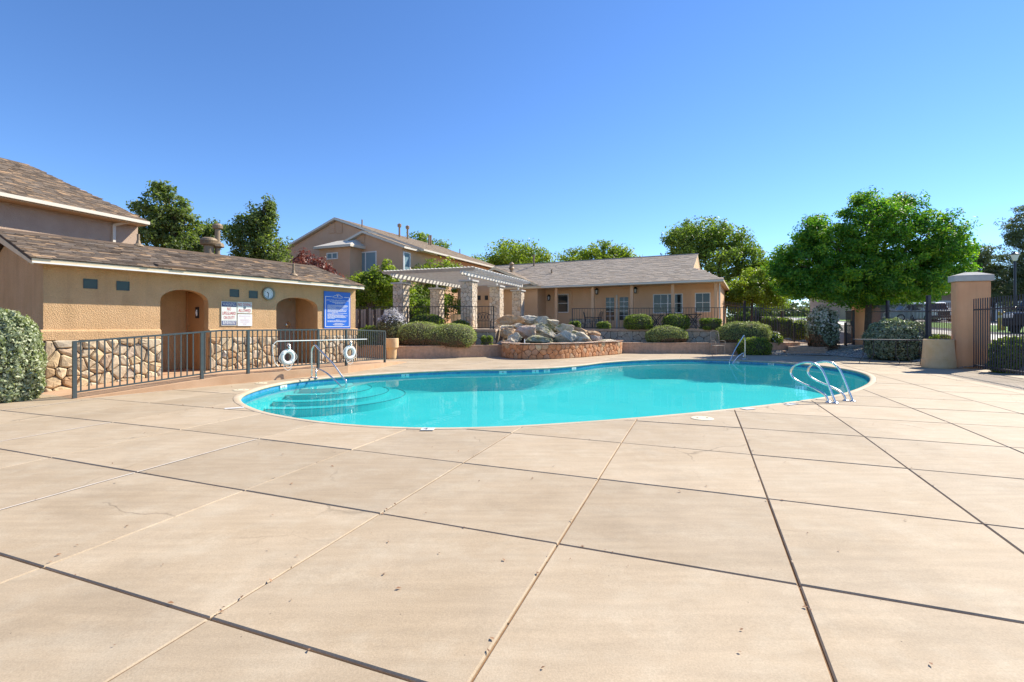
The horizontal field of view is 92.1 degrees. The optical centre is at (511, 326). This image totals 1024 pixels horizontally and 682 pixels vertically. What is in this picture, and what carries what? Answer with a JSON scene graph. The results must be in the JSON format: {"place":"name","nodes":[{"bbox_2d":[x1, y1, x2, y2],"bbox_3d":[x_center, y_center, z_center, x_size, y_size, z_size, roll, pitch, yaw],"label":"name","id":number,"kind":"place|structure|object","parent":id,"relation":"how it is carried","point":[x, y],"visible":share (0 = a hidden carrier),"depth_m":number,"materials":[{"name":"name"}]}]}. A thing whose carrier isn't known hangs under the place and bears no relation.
{"place":"outdoors","nodes":[
{"label":"outdoors","id":0,"kind":"place"},
{"bbox_2d":[358,328,614,344],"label":"terrace","id":1,"kind":"structure","parent":0,"point":[499,337],"depth_m":24.02,"materials":[{"name":"concrete"}]},
{"bbox_2d":[290,247,344,277],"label":"tree","id":2,"kind":"object","parent":1,"relation":"on","point":[300,258],"visible":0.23,"depth_m":29.01,"materials":[{"name":"red plant"}]},
{"bbox_2d":[355,308,390,328],"bbox_3d":[-7.266,-0.400,25.421,2.068,1.060,0.041,0,0,0],"label":"wooden fence","id":3,"kind":"object","parent":1,"relation":"on","point":[372,317],"visible":0.39,"depth_m":25.41,"materials":[{"name":"brown wood"}]},
{"bbox_2d":[346,259,416,326],"bbox_3d":[-8.567,-1.870,30.701,5.500,4.666,3.371,0,0,0],"label":"tree","id":4,"kind":"object","parent":1,"relation":"on","point":[372,281],"visible":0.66,"depth_m":30.15,"materials":[{"name":"green plant"}]},
{"bbox_2d":[283,217,494,325],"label":"townhouse","id":5,"kind":"structure","parent":1,"relation":"on","point":[345,247],"depth_m":34.43,"materials":[{"name":"beige paint"}]},
{"bbox_2d":[326,252,337,259],"bbox_3d":[-12.351,-4.843,33.903,0.997,0.456,0.070,0,0,24],"label":"window","id":6,"kind":"structure","parent":5,"relation":"in","point":[334,255],"depth_m":33.88,"materials":[{"name":"clear glass"}]},
{"bbox_2d":[362,251,376,272],"bbox_3d":[-10.157,-4.338,34.243,1.891,1.684,0.070,0,0,24],"label":"window","id":7,"kind":"structure","parent":5,"relation":"in","point":[369,258],"depth_m":34.14,"materials":[{"name":"grey glass"}]},
{"bbox_2d":[403,251,410,269],"bbox_3d":[-7.111,-4.336,33.357,0.058,1.360,0.775,0,0,24],"label":"window","id":8,"kind":"structure","parent":5,"relation":"in","point":[406,256],"depth_m":33.33,"materials":[{"name":"white glass"}]},
{"bbox_2d":[368,282,460,323],"bbox_3d":[-6.309,-1.318,32.596,7.140,3.146,4.508,0,0,0],"label":"tree","id":9,"kind":"object","parent":1,"relation":"on","point":[426,310],"visible":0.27,"depth_m":32.22,"materials":[{"name":"green plant"}]},
{"bbox_2d":[408,313,443,324],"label":"shrub","id":10,"kind":"object","parent":1,"relation":"on","point":[426,318],"visible":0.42,"depth_m":24.11,"materials":[{"name":"green plant"}]},
{"bbox_2d":[406,231,451,248],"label":"tree","id":11,"kind":"object","parent":1,"relation":"on","point":[422,236],"visible":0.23,"depth_m":57.50,"materials":[{"name":"green plant"}]},
{"bbox_2d":[411,256,462,317],"bbox_3d":[-5.719,-2.340,34.703,5.349,5.198,3.755,0,0,0],"label":"tree","id":12,"kind":"object","parent":1,"relation":"on","point":[446,262],"visible":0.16,"depth_m":34.09,"materials":[{"name":"green plant"}]},
{"bbox_2d":[450,314,460,322],"bbox_3d":[-2.949,-0.250,26.200,0.640,0.760,0.640,0,0,0],"label":"terrace planter","id":13,"kind":"object","parent":1,"relation":"on","point":[454,317],"visible":0.49,"depth_m":25.94,"materials":[{"name":"concrete"}]},
{"bbox_2d":[382,266,529,328],"bbox_3d":[-2.790,-1.372,28.234,5.285,3.003,8.350,0,0,21],"label":"pergola","id":14,"kind":"object","parent":1,"relation":"on","point":[467,280],"visible":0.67,"depth_m":26.25,"materials":[{"name":"wood"}]},
{"bbox_2d":[472,236,563,264],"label":"tree","id":15,"kind":"object","parent":1,"relation":"on","point":[515,253],"visible":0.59,"depth_m":53.48,"materials":[{"name":"green plant"}]},
{"bbox_2d":[451,253,728,328],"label":"clubhouse","id":16,"kind":"structure","parent":1,"relation":"on","point":[683,282],"depth_m":31.23,"materials":[{"name":"beige paint"}]},
{"bbox_2d":[558,294,567,312],"bbox_3d":[3.362,-1.529,32.588,0.790,1.232,0.065,0,0,26],"label":"window","id":17,"kind":"structure","parent":16,"relation":"in","point":[562,298],"depth_m":32.57,"materials":[{"name":"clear glass"}]},
{"bbox_2d":[604,295,615,326],"bbox_3d":[6.202,-0.930,31.183,0.785,2.101,0.066,0,0,26],"label":"french door","id":18,"kind":"structure","parent":16,"relation":"in","point":[609,300],"depth_m":31.16,"materials":[{"name":"pink paint"}]},
{"bbox_2d":[618,294,629,326],"bbox_3d":[6.998,-0.934,30.795,0.801,2.107,0.066,0,0,26],"label":"french door","id":19,"kind":"structure","parent":16,"relation":"in","point":[623,300],"depth_m":30.80,"materials":[{"name":"pink paint"}]},
{"bbox_2d":[653,293,682,312],"bbox_3d":[9.370,-1.375,29.671,1.713,1.163,0.065,0,0,26],"label":"window","id":20,"kind":"structure","parent":16,"relation":"in","point":[660,301],"depth_m":29.73,"materials":[{"name":"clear glass"}]},
{"bbox_2d":[695,292,710,311],"bbox_3d":[11.133,-1.399,28.816,0.849,1.143,0.065,0,0,26],"label":"window","id":21,"kind":"structure","parent":16,"relation":"in","point":[701,299],"depth_m":28.79,"materials":[{"name":"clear glass"}]},
{"bbox_2d":[555,239,642,260],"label":"tree","id":22,"kind":"object","parent":1,"relation":"on","point":[592,252],"visible":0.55,"depth_m":55.98,"materials":[{"name":"green plant"}]},
{"bbox_2d":[596,321,610,328],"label":"shrub","id":23,"kind":"object","parent":1,"relation":"on","point":[603,325],"visible":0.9,"depth_m":26.58,"materials":[{"name":"green plant"}]},
{"bbox_2d":[623,314,653,329],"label":"shrub","id":24,"kind":"object","parent":1,"relation":"on","point":[638,322],"visible":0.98,"depth_m":25.98,"materials":[{"name":"green plant"}]},
{"bbox_2d":[661,313,690,328],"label":"shrub","id":25,"kind":"object","parent":1,"relation":"on","point":[680,321],"visible":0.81,"depth_m":25.63,"materials":[{"name":"green plant"}]},
{"bbox_2d":[699,318,721,329],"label":"shrub","id":26,"kind":"object","parent":1,"relation":"on","point":[710,323],"visible":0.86,"depth_m":25.40,"materials":[{"name":"green plant"}]},
{"bbox_2d":[724,265,791,321],"bbox_3d":[16.491,-1.986,33.517,4.838,4.481,3.501,0,0,0],"label":"tree","id":27,"kind":"object","parent":1,"relation":"on","point":[756,282],"visible":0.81,"depth_m":32.98,"materials":[{"name":"green plant"}]},
{"bbox_2d":[762,316,778,333],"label":"shrub","id":28,"kind":"object","parent":1,"relation":"on","point":[774,323],"visible":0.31,"depth_m":29.12,"materials":[{"name":"green plant"}]},
{"bbox_2d":[724,301,818,342],"bbox_3d":[13.816,-0.391,28.532,1.314,2.872,6.665,0,0,-39],"label":"picket fence","id":29,"kind":"object","parent":1,"relation":"on","point":[744,312],"visible":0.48,"depth_m":27.73,"materials":[{"name":"black metal"}]},
{"bbox_2d":[778,317,793,338],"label":"shrub","id":30,"kind":"object","parent":1,"relation":"on","point":[783,320],"visible":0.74,"depth_m":28.23,"materials":[{"name":"green plant"}]},
{"bbox_2d":[791,319,808,339],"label":"shrub","id":31,"kind":"object","parent":1,"relation":"on","point":[797,334],"visible":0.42,"depth_m":27.89,"materials":[{"name":"green plant"}]},
{"bbox_2d":[0,340,1023,681],"bbox_3d":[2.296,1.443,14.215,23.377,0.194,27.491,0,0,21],"label":"pool deck","id":32,"kind":"structure","parent":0,"point":[214,511],"depth_m":3.26,"materials":[{"name":"beige concrete"}]},
{"bbox_2d":[0,307,47,402],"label":"shrub","id":33,"kind":"object","parent":32,"relation":"on","point":[23,356],"visible":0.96,"depth_m":8.87,"materials":[{"name":"green plant"}]},
{"bbox_2d":[0,157,149,243],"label":"house","id":34,"kind":"structure","parent":32,"relation":"on","point":[34,200],"depth_m":18.06,"materials":[{"name":"beige paint"}]},
{"bbox_2d":[126,180,206,251],"bbox_3d":[-21.084,-3.717,30.069,4.841,10.345,3.124,0,0,0],"label":"tree","id":35,"kind":"object","parent":32,"relation":"on","point":[167,217],"visible":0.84,"depth_m":29.58,"materials":[{"name":"green plant"}]},
{"bbox_2d":[0,223,364,391],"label":"pool house","id":36,"kind":"structure","parent":32,"relation":"on","point":[63,292],"depth_m":11.86,"materials":[{"name":"beige paint"}]},
{"bbox_2d":[186,292,203,368],"bbox_3d":[-8.528,0.095,13.296,0.970,2.090,0.055,0,0,33],"label":"door","id":37,"kind":"structure","parent":36,"relation":"in","point":[193,300],"depth_m":13.31,"materials":[{"name":"brown paint"}]},
{"bbox_2d":[221,301,236,325],"bbox_3d":[-7.623,-0.346,13.291,0.022,0.641,0.401,0,0,33],"label":"warning sign","id":38,"kind":"object","parent":36,"relation":"attached to","point":[228,313],"visible":1,"depth_m":13.27,"materials":[{"name":"white"}]},
{"bbox_2d":[237,314,251,325],"bbox_3d":[-7.392,-0.174,13.652,0.020,0.323,0.402,0,0,33],"label":"private pool sign","id":39,"kind":"object","parent":36,"relation":"attached to","point":[244,319],"visible":1,"depth_m":13.64,"materials":[{"name":"white"}]},
{"bbox_2d":[237,302,251,313],"bbox_3d":[-7.394,-0.517,13.645,0.024,0.310,0.403,0,0,33],"label":"no diving sign","id":40,"kind":"object","parent":36,"relation":"attached to","point":[244,307],"visible":1,"depth_m":13.63,"materials":[{"name":"white"}]},
{"bbox_2d":[262,287,274,299],"bbox_3d":[-7.014,-0.946,14.219,0.050,0.380,0.380,0,0,33],"label":"wall clock","id":41,"kind":"object","parent":36,"relation":"attached to","point":[268,293],"depth_m":14.21,"materials":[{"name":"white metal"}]},
{"bbox_2d":[324,291,349,328],"bbox_3d":[-5.735,-0.534,16.215,0.035,1.206,1.025,0,0,33],"label":"pool rules board","id":42,"kind":"object","parent":36,"relation":"attached to","point":[336,310],"visible":1,"depth_m":16.17,"materials":[{"name":"blue"}]},
{"bbox_2d":[183,217,229,254],"bbox_3d":[-20.425,-2.942,32.746,3.004,8.786,2.957,0,0,0],"label":"tree","id":43,"kind":"object","parent":32,"relation":"on","point":[210,231],"visible":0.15,"depth_m":32.75,"materials":[{"name":"green plant"}]},
{"bbox_2d":[42,360,404,398],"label":"walkway","id":44,"kind":"structure","parent":32,"relation":"on","point":[236,377],"depth_m":11.59,"materials":[{"name":"concrete"}]},
{"bbox_2d":[72,329,385,398],"bbox_3d":[-5.993,0.720,12.826,0.631,1.296,8.472,0,0,27],"label":"ramp railing","id":45,"kind":"object","parent":44,"relation":"on","point":[202,359],"visible":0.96,"depth_m":11.45,"materials":[{"name":"grey metal"}]},
{"bbox_2d":[279,343,296,369],"bbox_3d":[-5.796,0.781,12.749,0.141,0.709,0.518,0,0,33],"label":"ring buoy","id":46,"kind":"object","parent":45,"relation":"hanging from","point":[282,355],"visible":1,"depth_m":12.72,"materials":[{"name":"plastic"}]},
{"bbox_2d":[272,339,366,366],"bbox_3d":[-5.184,0.690,13.597,0.026,0.658,3.000,0,0,33],"label":"rescue hook","id":47,"kind":"object","parent":45,"relation":"hanging from","point":[312,340],"visible":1,"depth_m":13.21,"materials":[{"name":"white paint"}]},
{"bbox_2d":[343,340,356,363],"bbox_3d":[-4.738,0.751,14.395,0.141,0.709,0.501,0,0,33],"label":"ring buoy","id":48,"kind":"object","parent":45,"relation":"hanging from","point":[347,348],"visible":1,"depth_m":14.36,"materials":[{"name":"plastic"}]},
{"bbox_2d":[222,193,293,262],"bbox_3d":[-16.014,-3.447,31.076,4.412,9.797,3.029,0,0,0],"label":"tree","id":49,"kind":"object","parent":32,"relation":"on","point":[253,233],"visible":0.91,"depth_m":30.58,"materials":[{"name":"green plant"}]},
{"bbox_2d":[310,344,346,387],"bbox_3d":[-4.741,1.019,12.725,1.235,1.097,0.110,0,0,24],"label":"stair handrail","id":50,"kind":"object","parent":32,"relation":"on","point":[328,374],"visible":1,"depth_m":12.79,"materials":[{"name":"silver metal"}]},
{"bbox_2d":[358,345,386,357],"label":"side planter wall","id":51,"kind":"structure","parent":32,"relation":"on","point":[371,351],"depth_m":21.72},
{"bbox_2d":[386,338,398,358],"bbox_3d":[-4.985,0.928,20.467,0.556,0.884,0.556,0,0,0],"label":"concrete urn","id":52,"kind":"object","parent":32,"relation":"on","point":[392,345],"visible":0.85,"depth_m":20.28,"materials":[{"name":"beige concrete"}]},
{"bbox_2d":[397,345,501,358],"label":"planter wall","id":53,"kind":"structure","parent":32,"relation":"on","point":[405,352],"depth_m":21.23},
{"bbox_2d":[35,382,985,667],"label":"leaf litter","id":54,"kind":"object","parent":32,"relation":"on","point":[439,552],"visible":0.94,"depth_m":2.96,"materials":[{"name":"brown plant"}]},
{"bbox_2d":[241,360,869,427],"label":"swimming pool","id":55,"kind":"structure","parent":32,"relation":"in","point":[617,390],"depth_m":14.38,"materials":[{"name":"liquid"}]},
{"bbox_2d":[494,315,622,358],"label":"rock waterfall","id":56,"kind":"object","parent":32,"relation":"on","point":[539,337],"visible":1,"depth_m":22.68,"materials":[{"name":"grey stone"}]},
{"bbox_2d":[622,342,737,353],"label":"planter wall","id":57,"kind":"structure","parent":32,"relation":"on","point":[672,348],"depth_m":24.61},
{"bbox_2d":[691,416,713,420],"bbox_3d":[2.787,1.343,7.227,0.320,0.014,0.320,0,0,0],"label":"skimmer lid","id":58,"kind":"object","parent":32,"relation":"on","point":[705,418],"visible":1,"depth_m":7.17,"materials":[{"name":"beige plastic"}]},
{"bbox_2d":[660,215,772,291],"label":"tree","id":59,"kind":"object","parent":32,"relation":"on","point":[712,246],"visible":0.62,"depth_m":44.71,"materials":[{"name":"green plant"}]},
{"bbox_2d":[710,331,725,354],"bbox_3d":[9.960,0.775,23.934,0.535,1.154,0.559,0,0,-10],"label":"patio chair","id":60,"kind":"object","parent":32,"relation":"on","point":[718,341],"visible":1,"depth_m":24.10,"materials":[{"name":"grey metal"}]},
{"bbox_2d":[729,335,745,365],"bbox_3d":[9.107,0.959,19.919,1.387,1.218,0.110,0,0,-40],"label":"stair handrail","id":61,"kind":"object","parent":32,"relation":"on","point":[744,355],"visible":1,"depth_m":20.16,"materials":[{"name":"silver metal"}]},
{"bbox_2d":[735,336,772,354],"bbox_3d":[11.557,0.956,23.606,1.640,0.957,1.170,0,0,0],"label":"shrub","id":62,"kind":"object","parent":32,"relation":"on","point":[758,346],"visible":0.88,"depth_m":23.19,"materials":[{"name":"green plant"}]},
{"bbox_2d":[747,299,809,320],"bbox_3d":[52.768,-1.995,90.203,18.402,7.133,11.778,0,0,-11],"label":"shrub","id":63,"kind":"object","parent":32,"relation":"on","point":[793,306],"visible":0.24,"depth_m":87.83,"materials":[{"name":"green plant"}]},
{"bbox_2d":[754,245,805,317],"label":"tree","id":64,"kind":"object","parent":32,"relation":"on","point":[782,314],"visible":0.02,"depth_m":43.88,"materials":[{"name":"green plant"}]},
{"bbox_2d":[770,342,799,350],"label":"landing wall","id":65,"kind":"structure","parent":32,"relation":"on","point":[781,346],"depth_m":24.66,"materials":[{"name":"beige concrete"}]},
{"bbox_2d":[783,346,827,353],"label":"deck steps","id":66,"kind":"structure","parent":32,"relation":"on","point":[801,349],"depth_m":24.10,"materials":[{"name":"grey concrete"}]},
{"bbox_2d":[789,361,838,403],"bbox_3d":[5.479,0.998,8.976,0.098,0.718,0.849,0,0,-32],"label":"grab rail","id":67,"kind":"object","parent":32,"relation":"on","point":[814,388],"visible":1,"depth_m":8.88,"materials":[{"name":"silver metal"}]},
{"bbox_2d":[807,360,855,401],"bbox_3d":[5.927,0.998,9.186,0.098,0.718,0.849,0,0,-32],"label":"grab rail","id":68,"kind":"object","parent":32,"relation":"on","point":[832,387],"visible":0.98,"depth_m":9.07,"materials":[{"name":"silver metal"}]},
{"bbox_2d":[771,343,984,367],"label":"gravel","id":69,"kind":"structure","parent":32,"relation":"on","point":[858,351],"depth_m":23.40,"materials":[{"name":"grey gravel"}]},
{"bbox_2d":[804,304,842,348],"bbox_3d":[15.529,0.004,24.574,1.589,2.270,1.456,0,0,0],"label":"shrub","id":70,"kind":"object","parent":69,"relation":"on","point":[823,327],"visible":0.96,"depth_m":24.16,"materials":[{"name":"green plant"}]},
{"bbox_2d":[795,344,861,348],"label":"path","id":71,"kind":"structure","parent":69,"relation":"on","point":[843,345],"depth_m":25.01,"materials":[{"name":"concrete"}]},
{"bbox_2d":[844,310,854,345],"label":"entry gate","id":72,"kind":"structure","parent":71,"relation":"on","point":[849,330],"depth_m":25.30,"materials":[{"name":"black metal"}]},
{"bbox_2d":[852,305,876,344],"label":"gate pillar","id":73,"kind":"structure","parent":69,"relation":"on","point":[859,322],"depth_m":25.60,"materials":[{"name":"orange paint"}]},
{"bbox_2d":[760,185,985,348],"bbox_3d":[17.343,-2.733,23.698,10.353,7.897,4.985,0,0,0],"label":"tree","id":74,"kind":"object","parent":69,"relation":"on","point":[848,264],"visible":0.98,"depth_m":22.90,"materials":[{"name":"green plant"}]},
{"bbox_2d":[872,295,950,356],"bbox_3d":[16.318,0.063,20.665,0.142,2.467,9.121,0,0,21],"label":"picket fence","id":75,"kind":"object","parent":69,"relation":"on","point":[887,310],"visible":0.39,"depth_m":18.71,"materials":[{"name":"black metal"}]},
{"bbox_2d":[853,339,922,362],"bbox_3d":[13.888,0.914,18.225,2.068,0.875,0.650,0,0,25],"label":"long table","id":76,"kind":"object","parent":32,"relation":"on","point":[895,340],"visible":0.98,"depth_m":18.07,"materials":[{"name":"grey metal"}]},
{"bbox_2d":[861,317,924,360],"bbox_3d":[15.530,0.492,19.909,2.360,1.765,2.126,0,0,0],"label":"shrub","id":77,"kind":"object","parent":32,"relation":"on","point":[888,328],"visible":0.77,"depth_m":19.31,"materials":[{"name":"green plant"}]},
{"bbox_2d":[921,339,956,368],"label":"low stucco wall","id":78,"kind":"structure","parent":32,"relation":"on","point":[939,353],"depth_m":15.85,"materials":[{"name":"beige"}]},
{"bbox_2d":[948,272,993,368],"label":"gate pillar","id":79,"kind":"structure","parent":32,"relation":"on","point":[967,288],"depth_m":15.84,"materials":[{"name":"beige paint"}]},
{"bbox_2d":[973,294,1023,374],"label":"picket fence","id":80,"kind":"object","parent":32,"relation":"on","point":[994,367],"visible":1,"depth_m":13.85,"materials":[{"name":"black metal"}]},
{"bbox_2d":[986,336,1021,373],"bbox_3d":[15.064,0.823,14.395,2.259,1.241,1.050,0,0,0],"label":"shrub","id":81,"kind":"object","parent":32,"relation":"on","point":[996,371],"visible":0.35,"depth_m":14.21,"materials":[{"name":"green plant"}]},
{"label":"planter soil","id":82,"kind":"structure","parent":32,"relation":"on","visible":0},
{"bbox_2d":[356,325,378,347],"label":"shrub","id":83,"kind":"object","parent":82,"relation":"on","point":[369,327],"visible":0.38,"depth_m":22.16,"materials":[{"name":"green plant"}]},
{"bbox_2d":[373,308,406,345],"bbox_3d":[-5.447,0.043,22.379,1.631,1.871,1.522,0,0,0],"label":"shrub","id":84,"kind":"object","parent":82,"relation":"on","point":[391,323],"visible":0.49,"depth_m":21.97,"materials":[{"name":"white plant"}]},
{"bbox_2d":[396,321,477,348],"bbox_3d":[-3.317,0.353,21.923,3.576,1.254,1.983,0,0,0],"label":"shrub","id":85,"kind":"object","parent":82,"relation":"on","point":[450,335],"visible":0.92,"depth_m":21.17,"materials":[{"name":"green plant"}]},
{"bbox_2d":[473,329,495,344],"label":"terrace wall","id":86,"kind":"structure","parent":82,"relation":"on","point":[485,332],"depth_m":23.32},
{"bbox_2d":[355,306,494,328],"bbox_3d":[-4.417,-0.407,23.728,7.244,1.114,0.140,0,0,8],"label":"terrace railing","id":87,"kind":"object","parent":86,"relation":"on","point":[493,327],"visible":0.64,"depth_m":23.59,"materials":[{"name":"black metal"}]},
{"bbox_2d":[481,335,492,344],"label":"shrub","id":88,"kind":"object","parent":82,"relation":"on","point":[487,340],"visible":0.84,"depth_m":22.00,"materials":[{"name":"green plant"}]},
{"bbox_2d":[584,329,719,342],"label":"terrace wall","id":89,"kind":"structure","parent":82,"relation":"on","point":[694,335],"depth_m":26.22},
{"bbox_2d":[572,307,755,328],"bbox_3d":[7.849,-0.418,26.047,9.356,1.135,0.050,0,0,10],"label":"terrace railing","id":90,"kind":"object","parent":89,"relation":"on","point":[696,327],"visible":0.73,"depth_m":26.11,"materials":[{"name":"black metal"}]},
{"bbox_2d":[644,325,688,342],"bbox_3d":[7.905,0.430,25.299,2.298,1.088,1.311,0,0,0],"label":"shrub","id":91,"kind":"object","parent":82,"relation":"on","point":[667,334],"visible":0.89,"depth_m":24.89,"materials":[{"name":"green plant"}]},
{"bbox_2d":[716,320,772,342],"bbox_3d":[11.732,0.338,24.911,2.866,1.278,1.447,0,0,0],"label":"shrub","id":92,"kind":"object","parent":82,"relation":"on","point":[731,332],"visible":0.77,"depth_m":24.45,"materials":[{"name":"green plant"}]},
{"bbox_2d":[0,0,1023,315],"label":"sky","id":93,"kind":"structure","parent":0,"point":[472,124],"materials":[{"name":"blue"}]},
{"bbox_2d":[784,320,1021,374],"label":"verge bank","id":94,"kind":"structure","parent":0,"point":[841,337],"depth_m":32.77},
{"bbox_2d":[791,318,1018,339],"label":"sidewalk","id":95,"kind":"structure","parent":0,"point":[841,323],"depth_m":24.97,"materials":[{"name":"concrete"}]},
{"bbox_2d":[788,317,1021,335],"bbox_3d":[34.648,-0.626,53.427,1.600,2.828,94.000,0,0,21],"label":"street","id":96,"kind":"structure","parent":0,"point":[935,328],"depth_m":28.37,"materials":[{"name":"grey asphalt"}]},
{"bbox_2d":[789,316,1021,333],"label":"lawn","id":97,"kind":"structure","parent":0,"point":[940,325],"depth_m":33.49,"materials":[{"name":"green plant"}]},
{"bbox_2d":[895,303,940,320],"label":"parked car","id":98,"kind":"object","parent":97,"relation":"on","point":[896,313],"visible":0.07,"depth_m":49.56,"materials":[{"name":"white paint"}]},
{"bbox_2d":[1004,302,1021,332],"bbox_3d":[26.372,-0.563,23.985,4.773,1.750,2.320,0,0,-20],"label":"parked car","id":99,"kind":"object","parent":97,"relation":"on","point":[1012,319],"visible":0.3,"depth_m":23.84,"materials":[{"name":"grey paint"}]},
{"bbox_2d":[1010,251,1019,310],"bbox_3d":[30.581,-2.232,30.000,0.480,4.724,0.480,0,0,0],"label":"street lamp","id":100,"kind":"object","parent":97,"relation":"on","point":[1014,255],"visible":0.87,"depth_m":29.95,"materials":[{"name":"black metal"}]},
{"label":"stair landing","id":101,"kind":"structure","parent":0,"visible":0},
{"bbox_2d":[770,331,783,343],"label":"shrub","id":102,"kind":"object","parent":101,"relation":"on","point":[777,338],"visible":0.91,"depth_m":24.59,"materials":[{"name":"green plant"}]},
{"bbox_2d":[756,308,800,341],"bbox_3d":[13.590,-0.069,25.182,2.188,1.797,0.115,0,0,4],"label":"stair railing","id":103,"kind":"object","parent":101,"relation":"on","point":[777,323],"visible":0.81,"depth_m":25.16,"materials":[{"name":"black metal"}]},
{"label":"verge","id":104,"kind":"structure","parent":0,"visible":0},
{"bbox_2d":[726,303,788,322],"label":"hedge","id":105,"kind":"object","parent":104,"relation":"on","point":[748,312],"visible":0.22,"depth_m":92.62,"materials":[{"name":"green plant"}]},
{"bbox_2d":[810,282,1021,319],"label":"garage block","id":106,"kind":"structure","parent":104,"relation":"on","point":[843,313],"depth_m":60.00,"materials":[{"name":"beige paint"}]},
{"bbox_2d":[966,243,1023,320],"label":"tree","id":107,"kind":"object","parent":104,"relation":"on","point":[989,267],"visible":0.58,"depth_m":51.08,"materials":[{"name":"green plant"}]},
{"bbox_2d":[993,205,1023,300],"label":"tree","id":108,"kind":"object","parent":104,"relation":"on","point":[1015,237],"visible":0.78,"depth_m":50.10,"materials":[{"name":"green plant"}]},
{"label":"far pavement","id":109,"kind":"structure","parent":0,"visible":0},
{"bbox_2d":[909,302,947,321],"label":"parked car","id":110,"kind":"object","parent":109,"relation":"on","point":[932,310],"visible":0.16,"depth_m":46.10,"materials":[{"name":"white paint"}]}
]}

